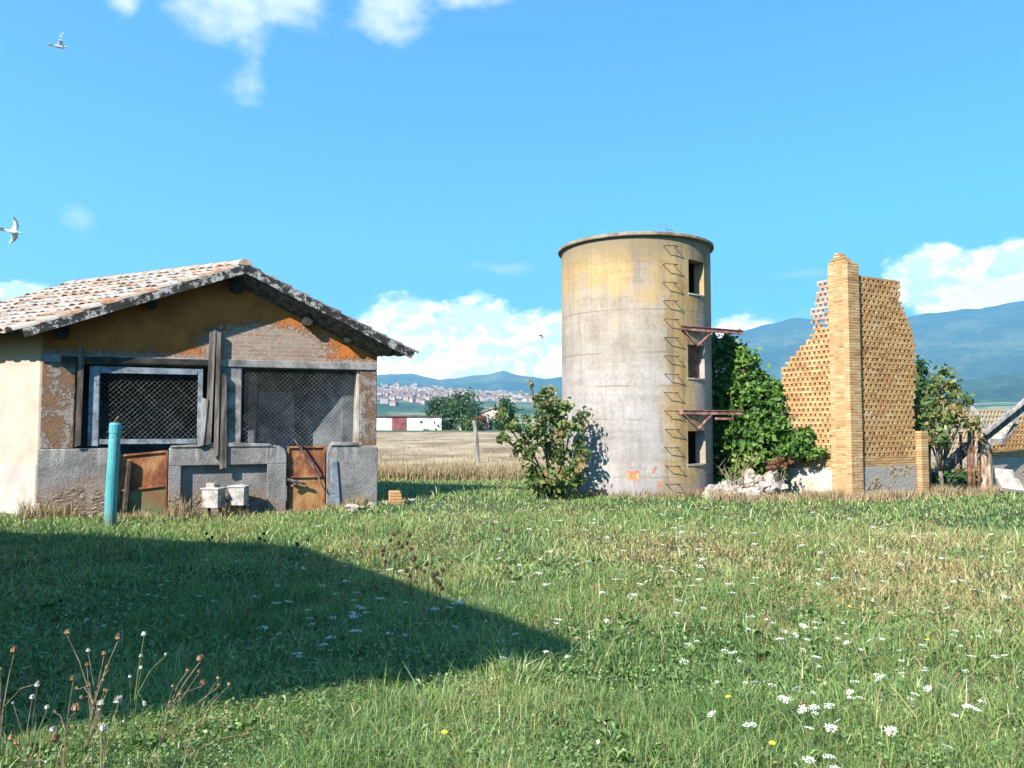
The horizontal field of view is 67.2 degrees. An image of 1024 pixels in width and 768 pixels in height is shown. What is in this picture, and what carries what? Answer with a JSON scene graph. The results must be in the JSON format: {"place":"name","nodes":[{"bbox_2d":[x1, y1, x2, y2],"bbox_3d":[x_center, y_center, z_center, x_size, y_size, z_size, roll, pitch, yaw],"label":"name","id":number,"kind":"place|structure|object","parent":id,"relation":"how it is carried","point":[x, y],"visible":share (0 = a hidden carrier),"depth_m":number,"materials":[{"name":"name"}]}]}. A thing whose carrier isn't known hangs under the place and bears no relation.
{"place":"outdoors","nodes":[
{"label":"outdoors","id":0,"kind":"place"},
{"bbox_2d":[0,216,21,243],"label":"bird","id":1,"kind":"object","parent":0,"point":[14,232],"visible":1,"depth_m":20.21},
{"bbox_2d":[48,30,67,48],"bbox_3d":[-13.260,-10.084,22.471,0.513,0.554,0.170,-3,0,-40],"label":"bird","id":2,"kind":"object","parent":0,"point":[61,45],"visible":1,"depth_m":22.48},
{"bbox_2d":[377,371,561,393],"bbox_3d":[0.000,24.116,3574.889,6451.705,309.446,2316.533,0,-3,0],"label":"hills","id":3,"kind":"structure","parent":0,"point":[503,380],"depth_m":4331.50,"materials":[{"name":"distant green foliage"},{"name":"grass"},{"name":"soil"}]},
{"bbox_2d":[480,408,498,429],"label":"pink house","id":4,"kind":"structure","parent":0,"point":[489,413],"depth_m":157.85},
{"bbox_2d":[0,424,1023,767],"bbox_3d":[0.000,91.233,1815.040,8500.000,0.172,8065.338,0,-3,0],"label":"ground","id":5,"kind":"structure","parent":0,"point":[598,540],"depth_m":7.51,"materials":[{"name":"plant"}]},
{"bbox_2d":[0,645,39,745],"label":"dry weed","id":6,"kind":"object","parent":5,"relation":"on","point":[14,649],"visible":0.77,"depth_m":3.38,"materials":[{"name":"plant"}]},
{"bbox_2d":[8,734,42,767],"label":"dry weed","id":7,"kind":"object","parent":5,"relation":"on","point":[11,737],"visible":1,"depth_m":3.09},
{"bbox_2d":[11,682,55,767],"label":"dry weed","id":8,"kind":"object","parent":5,"relation":"on","point":[47,707],"visible":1,"depth_m":3.14,"materials":[{"name":"plant"}]},
{"bbox_2d":[51,675,80,767],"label":"dry weed","id":9,"kind":"object","parent":5,"relation":"on","point":[56,737],"visible":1,"depth_m":3.12,"materials":[{"name":"plant"}]},
{"bbox_2d":[64,629,104,767],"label":"dry weed","id":10,"kind":"object","parent":5,"relation":"on","point":[67,632],"visible":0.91,"depth_m":3.27,"materials":[{"name":"plant"}]},
{"bbox_2d":[79,633,121,767],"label":"dry weed","id":11,"kind":"object","parent":5,"relation":"on","point":[118,637],"visible":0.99,"depth_m":3.25,"materials":[{"name":"plant"}]},
{"bbox_2d":[86,648,125,767],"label":"dry weed","id":12,"kind":"object","parent":5,"relation":"on","point":[104,727],"visible":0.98,"depth_m":3.17,"materials":[{"name":"plant"}]},
{"bbox_2d":[104,416,121,525],"bbox_3d":[-6.354,1.479,12.249,0.237,1.937,0.184,0,-3,0],"label":"teal post","id":13,"kind":"object","parent":5,"relation":"on","point":[111,487],"visible":0.89,"depth_m":12.19,"materials":[{"name":"paint"}]},
{"bbox_2d":[128,631,167,767],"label":"dry weed","id":14,"kind":"object","parent":5,"relation":"on","point":[144,634],"visible":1,"depth_m":3.30,"materials":[{"name":"plant"}]},
{"bbox_2d":[154,655,220,767],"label":"dry weed","id":15,"kind":"object","parent":5,"relation":"on","point":[203,682],"visible":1,"depth_m":3.46,"materials":[{"name":"plant"}]},
{"bbox_2d":[0,259,418,515],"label":"stable building","id":16,"kind":"structure","parent":5,"relation":"on","point":[195,378],"depth_m":14.47,"materials":[{"name":"paint"}]},
{"bbox_2d":[87,366,202,445],"bbox_3d":[-6.649,0.404,14.036,1.892,1.434,0.138,1,-3,-21],"label":"window frame","id":17,"kind":"structure","parent":16,"relation":"in","point":[95,372],"depth_m":13.94,"materials":[{"name":"blue paint"}]},
{"bbox_2d":[183,376,215,444],"bbox_3d":[-6.545,1.026,16.727,1.100,2.400,0.018,1,-3,-21],"label":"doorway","id":18,"kind":"structure","parent":16,"relation":"in","point":[190,428],"depth_m":16.61,"materials":[{"name":"metal"}]},
{"bbox_2d":[174,676,248,767],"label":"dry weed","id":19,"kind":"object","parent":5,"relation":"on","point":[180,693],"visible":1,"depth_m":3.36,"materials":[{"name":"plant"}]},
{"bbox_2d":[200,482,226,516],"bbox_3d":[-5.447,2.168,14.056,0.370,0.729,0.280,-1,-3,13],"label":"beehive","id":20,"kind":"object","parent":5,"relation":"on","point":[213,495],"visible":0.96,"depth_m":13.96,"materials":[{"name":"white wood"}]},
{"bbox_2d":[227,484,250,515],"bbox_3d":[-5.057,2.202,14.238,0.340,0.690,0.280,0,-3,3],"label":"beehive","id":21,"kind":"object","parent":5,"relation":"on","point":[238,494],"visible":0.93,"depth_m":14.13,"materials":[{"name":"white wood"}]},
{"bbox_2d":[345,504,358,511],"bbox_3d":[-3.018,2.332,14.511,0.277,0.148,0.166,1,-3,-17],"label":"loose stone","id":22,"kind":"object","parent":5,"relation":"on","point":[353,506],"visible":0.83,"depth_m":14.46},
{"bbox_2d":[381,538,391,575],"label":"dry weed","id":23,"kind":"object","parent":5,"relation":"on","point":[383,550],"visible":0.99,"depth_m":7.91,"materials":[{"name":"brown plant"}]},
{"bbox_2d":[384,541,400,584],"bbox_3d":[-1.130,1.746,7.342,0.158,0.522,0.229,0,-3,0],"label":"dry weed","id":24,"kind":"object","parent":5,"relation":"on","point":[395,555],"visible":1,"depth_m":7.30,"materials":[{"name":"brown plant"}]},
{"bbox_2d":[388,490,404,505],"bbox_3d":[-2.282,2.248,15.213,0.292,0.276,0.250,1,-3,-14],"label":"brick stub","id":25,"kind":"object","parent":5,"relation":"on","point":[395,497],"visible":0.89,"depth_m":15.09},
{"bbox_2d":[392,533,408,565],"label":"dry weed","id":26,"kind":"object","parent":5,"relation":"on","point":[401,545],"visible":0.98,"depth_m":8.61,"materials":[{"name":"brown plant"}]},
{"bbox_2d":[395,533,412,582],"bbox_3d":[-1.052,1.735,7.500,0.182,0.559,0.109,0,-3,0],"label":"dry weed","id":27,"kind":"object","parent":5,"relation":"on","point":[409,536],"visible":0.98,"depth_m":7.53,"materials":[{"name":"brown plant"}]},
{"bbox_2d":[376,416,442,429],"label":"farm shed","id":28,"kind":"structure","parent":5,"relation":"on","point":[407,422],"depth_m":149.78,"materials":[{"name":"white paint"}]},
{"bbox_2d":[392,417,406,429],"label":"door","id":29,"kind":"structure","parent":28,"relation":"in","point":[398,423],"depth_m":149.72,"materials":[{"name":"red paint"}]},
{"bbox_2d":[405,557,416,594],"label":"dry weed","id":30,"kind":"object","parent":5,"relation":"on","point":[407,570],"visible":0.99,"depth_m":6.96,"materials":[{"name":"brown plant"}]},
{"bbox_2d":[413,555,425,587],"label":"dry weed","id":31,"kind":"object","parent":5,"relation":"on","point":[417,567],"visible":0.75,"depth_m":7.24,"materials":[{"name":"brown plant"}]},
{"bbox_2d":[425,561,436,592],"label":"dry weed","id":32,"kind":"object","parent":5,"relation":"on","point":[433,574],"visible":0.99,"depth_m":6.74,"materials":[{"name":"brown plant"}]},
{"bbox_2d":[432,568,444,599],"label":"dry weed","id":33,"kind":"object","parent":5,"relation":"on","point":[443,570],"visible":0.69,"depth_m":6.92,"materials":[{"name":"brown plant"}]},
{"bbox_2d":[421,392,456,425],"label":"round tree","id":34,"kind":"object","parent":5,"relation":"on","point":[432,409],"visible":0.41,"depth_m":153.75,"materials":[{"name":"green plant"}]},
{"bbox_2d":[435,571,443,598],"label":"dry weed","id":35,"kind":"object","parent":5,"relation":"on","point":[439,582],"visible":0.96,"depth_m":6.60,"materials":[{"name":"brown plant"}]},
{"bbox_2d":[443,418,463,429],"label":"open shed","id":36,"kind":"structure","parent":5,"relation":"on","point":[454,423],"depth_m":150.95,"materials":[{"name":"grey wood"}]},
{"bbox_2d":[431,386,489,429],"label":"round tree","id":37,"kind":"object","parent":5,"relation":"on","point":[458,409],"visible":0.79,"depth_m":150.28,"materials":[{"name":"green plant"}]},
{"bbox_2d":[458,415,484,430],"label":"round bush","id":38,"kind":"object","parent":5,"relation":"on","point":[467,424],"visible":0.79,"depth_m":139.21,"materials":[{"name":"green plant"}]},
{"bbox_2d":[474,415,488,430],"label":"bush","id":39,"kind":"object","parent":5,"relation":"on","point":[483,420],"visible":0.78,"depth_m":140.23,"materials":[{"name":"brown plant"}]},
{"bbox_2d":[476,606,498,670],"bbox_3d":[-0.152,1.643,4.898,0.144,0.488,0.150,0,-3,0],"label":"dry weed","id":40,"kind":"object","parent":5,"relation":"on","point":[477,607],"visible":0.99,"depth_m":4.91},
{"bbox_2d":[490,394,519,430],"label":"round tree","id":41,"kind":"object","parent":5,"relation":"on","point":[507,405],"visible":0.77,"depth_m":144.01,"materials":[{"name":"green plant"}]},
{"bbox_2d":[12,433,1023,520],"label":"dry grass","id":42,"kind":"structure","parent":5,"relation":"on","point":[462,472],"depth_m":16.40,"materials":[{"name":"plant"}]},
{"bbox_2d":[494,376,594,498],"bbox_3d":[0.829,1.172,16.031,1.438,2.686,2.332,-2,-4,38],"label":"shrub","id":43,"kind":"object","parent":5,"relation":"on","point":[560,483],"visible":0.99,"depth_m":15.93,"materials":[{"name":"green plant"}]},
{"bbox_2d":[558,224,743,497],"bbox_3d":[2.941,-0.315,18.219,3.660,6.226,3.704,2,-3,-30],"label":"silo","id":44,"kind":"object","parent":5,"relation":"on","point":[637,330],"visible":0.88,"depth_m":16.69,"materials":[{"name":"concrete"}]},
{"bbox_2d":[701,491,714,497],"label":"rubble stone","id":45,"kind":"object","parent":5,"relation":"on","point":[705,493],"visible":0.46,"depth_m":15.90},
{"bbox_2d":[707,710,715,740],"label":"wild carrot flower","id":46,"kind":"object","parent":5,"relation":"on","point":[712,720],"visible":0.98,"depth_m":3.66,"materials":[{"name":"white plant"}]},
{"bbox_2d":[726,490,740,499],"bbox_3d":[4.594,2.332,15.903,0.419,0.228,0.200,1,20,-36],"label":"rubble stone","id":47,"kind":"object","parent":5,"relation":"on","point":[733,492],"visible":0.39,"depth_m":15.84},
{"bbox_2d":[718,449,763,485],"bbox_3d":[4.879,1.925,16.510,0.955,1.092,0.472,0,-3,0],"label":"dry bush","id":48,"kind":"object","parent":5,"relation":"on","point":[735,475],"visible":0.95,"depth_m":16.52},
{"bbox_2d":[743,490,756,498],"bbox_3d":[4.904,2.336,15.924,0.440,0.239,0.211,12,14,18],"label":"rubble stone","id":49,"kind":"object","parent":5,"relation":"on","point":[748,494],"visible":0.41,"depth_m":15.84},
{"bbox_2d":[743,722,759,765],"bbox_3d":[1.094,1.673,3.512,0.062,0.245,0.077,3,-4,-43],"label":"wild carrot flower","id":50,"kind":"object","parent":5,"relation":"on","point":[750,730],"visible":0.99,"depth_m":3.52,"materials":[{"name":"white plant"}]},
{"bbox_2d":[750,681,759,716],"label":"wild carrot flower","id":51,"kind":"object","parent":5,"relation":"on","point":[756,682],"visible":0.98,"depth_m":4.08,"materials":[{"name":"white plant"}]},
{"bbox_2d":[752,489,762,496],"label":"rubble stone","id":52,"kind":"object","parent":5,"relation":"on","point":[760,492],"visible":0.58,"depth_m":15.92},
{"bbox_2d":[688,329,829,483],"bbox_3d":[5.369,0.707,18.064,2.656,4.392,4.024,0,-3,0],"label":"fig tree","id":53,"kind":"object","parent":5,"relation":"on","point":[740,381],"visible":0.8,"depth_m":17.74,"materials":[{"name":"green plant"}]},
{"bbox_2d":[765,455,793,494],"bbox_3d":[5.625,2.011,16.325,0.609,1.012,0.465,1,-3,-18],"label":"withered shoot","id":54,"kind":"object","parent":5,"relation":"on","point":[774,464],"visible":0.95,"depth_m":16.27,"materials":[{"name":"brown plant"}]},
{"bbox_2d":[777,695,788,731],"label":"wild carrot flower","id":55,"kind":"object","parent":5,"relation":"on","point":[784,698],"visible":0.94,"depth_m":3.96,"materials":[{"name":"white plant"}]},
{"bbox_2d":[797,704,808,736],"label":"wild carrot flower","id":56,"kind":"object","parent":5,"relation":"on","point":[801,707],"visible":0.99,"depth_m":3.93,"materials":[{"name":"white plant"}]},
{"bbox_2d":[802,756,814,767],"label":"wild carrot flower","id":57,"kind":"object","parent":5,"relation":"on","point":[810,763],"visible":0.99,"depth_m":3.17,"materials":[{"name":"white plant"}]},
{"bbox_2d":[804,726,813,754],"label":"wild carrot flower","id":58,"kind":"object","parent":5,"relation":"on","point":[808,734],"visible":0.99,"depth_m":3.68,"materials":[{"name":"white plant"}]},
{"bbox_2d":[809,704,822,748],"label":"wild carrot flower","id":59,"kind":"object","parent":5,"relation":"on","point":[815,718],"visible":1,"depth_m":3.75,"materials":[{"name":"white plant"}]},
{"bbox_2d":[823,754,833,767],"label":"wild carrot flower","id":60,"kind":"object","parent":5,"relation":"on","point":[827,755],"visible":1,"depth_m":3.19,"materials":[{"name":"white plant"}]},
{"bbox_2d":[825,723,840,754],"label":"wild carrot flower","id":61,"kind":"object","parent":5,"relation":"on","point":[828,728],"visible":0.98,"depth_m":3.69,"materials":[{"name":"white plant"}]},
{"bbox_2d":[781,253,928,496],"bbox_3d":[7.601,-0.026,17.212,2.509,5.348,1.883,2,-3,-29],"label":"brick ruin","id":62,"kind":"object","parent":5,"relation":"on","point":[852,366],"visible":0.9,"depth_m":16.42,"materials":[{"name":"yellow brick"}]},
{"bbox_2d":[855,696,866,734],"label":"wild carrot flower","id":63,"kind":"object","parent":5,"relation":"on","point":[861,708],"visible":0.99,"depth_m":3.87,"materials":[{"name":"white plant"}]},
{"bbox_2d":[884,726,899,753],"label":"wild carrot flower","id":64,"kind":"object","parent":5,"relation":"on","point":[888,732],"visible":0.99,"depth_m":3.66,"materials":[{"name":"white plant"}]},
{"bbox_2d":[902,355,937,451],"bbox_3d":[10.643,0.991,20.413,1.336,3.536,1.148,0,-3,0],"label":"dark tree","id":65,"kind":"object","parent":5,"relation":"on","point":[921,382],"visible":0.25,"depth_m":20.34,"materials":[{"name":"green plant"}]},
{"bbox_2d":[923,685,932,707],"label":"wild carrot flower","id":66,"kind":"object","parent":5,"relation":"on","point":[928,691],"visible":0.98,"depth_m":4.03,"materials":[{"name":"white plant"}]},
{"bbox_2d":[926,437,931,491],"bbox_3d":[9.393,1.875,17.330,0.128,1.366,0.097,0,-3,0],"label":"iron post","id":67,"kind":"object","parent":5,"relation":"on","point":[929,457],"visible":0.46,"depth_m":17.30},
{"bbox_2d":[903,363,985,489],"bbox_3d":[9.761,1.075,17.505,1.713,3.085,1.271,-1,-3,21],"label":"young fig tree","id":68,"kind":"object","parent":5,"relation":"on","point":[933,406],"visible":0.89,"depth_m":17.37,"materials":[{"name":"green plant"}]},
{"bbox_2d":[932,442,966,482],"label":"roof beam","id":69,"kind":"structure","parent":5,"relation":"on","point":[952,461],"depth_m":18.63,"materials":[{"name":"grey wood"}]},
{"bbox_2d":[926,466,982,490],"bbox_3d":[10.154,2.247,17.860,1.384,0.688,0.837,0,-3,0],"label":"bush","id":70,"kind":"object","parent":5,"relation":"on","point":[949,475],"visible":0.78,"depth_m":17.72,"materials":[{"name":"green plant"}]},
{"bbox_2d":[959,432,962,489],"bbox_3d":[10.627,1.869,18.231,0.092,1.464,0.068,0,-3,0],"label":"iron post","id":71,"kind":"object","parent":5,"relation":"on","point":[960,453],"visible":0.59,"depth_m":18.22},
{"bbox_2d":[961,704,974,725],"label":"wild carrot flower","id":72,"kind":"object","parent":5,"relation":"on","point":[969,709],"visible":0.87,"depth_m":3.99,"materials":[{"name":"white plant"}]},
{"bbox_2d":[967,430,971,488],"bbox_3d":[10.486,1.812,17.633,0.125,1.519,0.097,0,-3,0],"label":"iron post","id":73,"kind":"object","parent":5,"relation":"on","point":[969,463],"visible":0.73,"depth_m":17.61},
{"bbox_2d":[972,429,975,487],"bbox_3d":[10.526,1.716,17.537,0.083,1.701,0.054,0,-3,0],"label":"iron post","id":74,"kind":"object","parent":5,"relation":"on","point":[973,454],"visible":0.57,"depth_m":17.53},
{"bbox_2d":[943,409,1008,465],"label":"lattice wall","id":75,"kind":"structure","parent":5,"relation":"on","point":[990,417],"depth_m":25.05,"materials":[{"name":"beige brick"}]},
{"bbox_2d":[977,428,980,488],"bbox_3d":[10.766,1.795,17.734,0.122,1.564,0.068,0,-3,0],"label":"iron post","id":76,"kind":"object","parent":5,"relation":"on","point":[978,460],"visible":0.78,"depth_m":17.72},
{"bbox_2d":[980,440,992,487],"bbox_3d":[10.945,1.924,17.829,0.353,1.349,0.334,0,-3,0],"label":"timber stump","id":77,"kind":"object","parent":5,"relation":"on","point":[986,469],"visible":0.66,"depth_m":17.73,"materials":[{"name":"wood"}]},
{"bbox_2d":[981,405,1023,441],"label":"roof beam","id":78,"kind":"structure","parent":77,"relation":"on","point":[1006,422],"depth_m":17.75,"materials":[{"name":"grey wood"}]},
{"bbox_2d":[968,405,987,428],"bbox_3d":[10.903,0.776,17.984,0.100,0.697,0.625,0,-3,-8],"label":"roof board","id":79,"kind":"object","parent":78,"relation":"on","point":[974,410],"visible":0.46,"depth_m":18.02,"materials":[{"name":"grey wood"}]},
{"bbox_2d":[1000,423,1017,446],"bbox_3d":[11.563,1.186,17.913,0.450,0.534,0.100,1,-3,-14],"label":"roof board","id":80,"kind":"object","parent":78,"relation":"on","point":[1009,435],"visible":1,"depth_m":17.89,"materials":[{"name":"grey wood"}]},
{"bbox_2d":[982,398,1023,434],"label":"roof beam","id":81,"kind":"structure","parent":77,"relation":"on","point":[1005,416],"depth_m":17.58,"materials":[{"name":"grey wood"}]},
{"bbox_2d":[990,655,1000,688],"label":"wild carrot flower","id":82,"kind":"object","parent":5,"relation":"on","point":[997,657],"visible":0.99,"depth_m":4.54,"materials":[{"name":"white plant"}]},
{"bbox_2d":[994,468,1013,479],"bbox_3d":[11.193,2.074,17.520,0.372,0.289,0.107,5,-28,15],"label":"concrete slab","id":83,"kind":"object","parent":5,"relation":"on","point":[1006,473],"depth_m":17.50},
{"bbox_2d":[988,406,1023,487],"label":"lattice wall fragment","id":84,"kind":"object","parent":5,"relation":"on","point":[1009,454],"visible":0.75,"depth_m":18.73,"materials":[{"name":"brick"}]},
{"bbox_2d":[996,477,1023,492],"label":"concrete slab","id":85,"kind":"object","parent":5,"relation":"on","point":[1010,484],"depth_m":17.05,"materials":[{"name":"concrete"}]},
{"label":"rubble stone","id":86,"kind":"object","parent":5,"relation":"on","visible":0},
{"bbox_2d":[715,482,722,490],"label":"rubble stone","id":87,"kind":"object","parent":86,"relation":"on","point":[719,485],"visible":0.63,"depth_m":16.67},
{"bbox_2d":[0,0,1023,379],"label":"sky","id":88,"kind":"structure","parent":0,"point":[420,171],"materials":[{"name":"blue"}]},
{"bbox_2d":[368,432,966,477],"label":"field","id":89,"kind":"structure","parent":0,"point":[422,444],"depth_m":48.19,"materials":[{"name":"plant"}]},
{"bbox_2d":[472,420,478,462],"bbox_3d":[-1.408,2.305,30.123,0.289,1.772,0.170,0,-3,0],"label":"fence post","id":90,"kind":"object","parent":89,"relation":"on","point":[476,441],"visible":0.79,"depth_m":30.06,"materials":[{"name":"grey wood"}]},
{"bbox_2d":[377,383,1019,423],"bbox_3d":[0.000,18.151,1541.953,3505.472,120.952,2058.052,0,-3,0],"label":"town hill","id":91,"kind":"structure","parent":0,"point":[405,408],"depth_m":1088.38,"materials":[{"name":"distant green foliage"},{"name":"grass"},{"name":"soil"}]},
{"bbox_2d":[380,396,387,403],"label":"town house","id":92,"kind":"structure","parent":91,"relation":"on","point":[384,400],"depth_m":1091.26,"materials":[{"name":"paint"}]},
{"bbox_2d":[389,400,398,405],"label":"town house","id":93,"kind":"structure","parent":91,"relation":"on","point":[393,403],"depth_m":1035.98,"materials":[{"name":"paint"}]},
{"bbox_2d":[377,383,556,397],"bbox_3d":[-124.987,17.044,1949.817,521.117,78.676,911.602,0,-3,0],"label":"distant town","id":94,"kind":"object","parent":91,"relation":"on","point":[416,389],"visible":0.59,"depth_m":1797.13,"materials":[{"name":"paint"}]},
{"bbox_2d":[712,301,1023,382],"bbox_3d":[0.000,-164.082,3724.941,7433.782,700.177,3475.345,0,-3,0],"label":"mountain","id":95,"kind":"structure","parent":0,"point":[974,344],"depth_m":3867.54,"materials":[{"name":"forest foliage"},{"name":"grass"},{"name":"rock"}]},
{"bbox_2d":[919,373,1023,401],"bbox_3d":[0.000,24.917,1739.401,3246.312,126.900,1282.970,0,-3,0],"label":"foothill","id":96,"kind":"structure","parent":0,"point":[1002,388],"depth_m":1717.06,"materials":[{"name":"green plant"}]},
{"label":"rubble stone","id":97,"kind":"object","parent":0,"visible":0},
{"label":"rubble stone","id":98,"kind":"object","parent":97,"relation":"on","visible":0},
{"bbox_2d":[754,474,763,481],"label":"rubble stone","id":99,"kind":"object","parent":98,"relation":"on","point":[760,477],"visible":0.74,"depth_m":16.87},
{"bbox_2d":[765,474,775,480],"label":"rubble stone","id":100,"kind":"object","parent":98,"relation":"on","point":[769,476],"visible":0.54,"depth_m":16.73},
{"bbox_2d":[763,470,780,480],"bbox_3d":[5.707,2.039,16.882,0.448,0.244,0.214,-27,16,14],"label":"rubble stone","id":101,"kind":"object","parent":98,"relation":"on","point":[768,472],"visible":0.4,"depth_m":16.87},
{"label":"rubble stone","id":102,"kind":"object","parent":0,"visible":0},
{"bbox_2d":[742,468,754,478],"bbox_3d":[5.321,2.034,17.314,0.260,0.213,0.368,14,-29,-15],"label":"rubble stone","id":103,"kind":"object","parent":102,"relation":"on","point":[749,471],"visible":0.63,"depth_m":17.23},
{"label":"rubble stone","id":104,"kind":"object","parent":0,"visible":0},
{"bbox_2d":[742,478,755,487],"bbox_3d":[5.084,2.133,16.540,0.294,0.228,0.207,-18,2,39],"label":"rubble stone","id":105,"kind":"object","parent":104,"relation":"on","point":[746,482],"visible":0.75,"depth_m":16.48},
{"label":"rubble stone","id":106,"kind":"object","parent":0,"visible":0},
{"bbox_2d":[729,480,744,487],"bbox_3d":[4.893,2.194,16.702,0.354,0.193,0.170,27,-11,23],"label":"rubble stone","id":107,"kind":"object","parent":106,"relation":"on","point":[736,483],"visible":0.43,"depth_m":16.65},
{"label":"rubble stone","id":108,"kind":"object","parent":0,"visible":0},
{"bbox_2d":[724,485,734,491],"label":"rubble stone","id":109,"kind":"object","parent":108,"relation":"on","point":[729,487],"visible":0.49,"depth_m":16.14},
{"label":"rubble stone","id":110,"kind":"object","parent":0,"visible":0},
{"bbox_2d":[762,479,777,492],"bbox_3d":[5.361,2.145,16.075,0.326,0.282,0.272,-19,-2,-18],"label":"rubble stone","id":111,"kind":"object","parent":110,"relation":"on","point":[769,486],"visible":0.95,"depth_m":16.00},
{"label":"rubble stone","id":112,"kind":"object","parent":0,"visible":0},
{"bbox_2d":[779,483,787,490],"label":"rubble stone","id":113,"kind":"object","parent":112,"relation":"on","point":[784,487],"visible":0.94,"depth_m":16.25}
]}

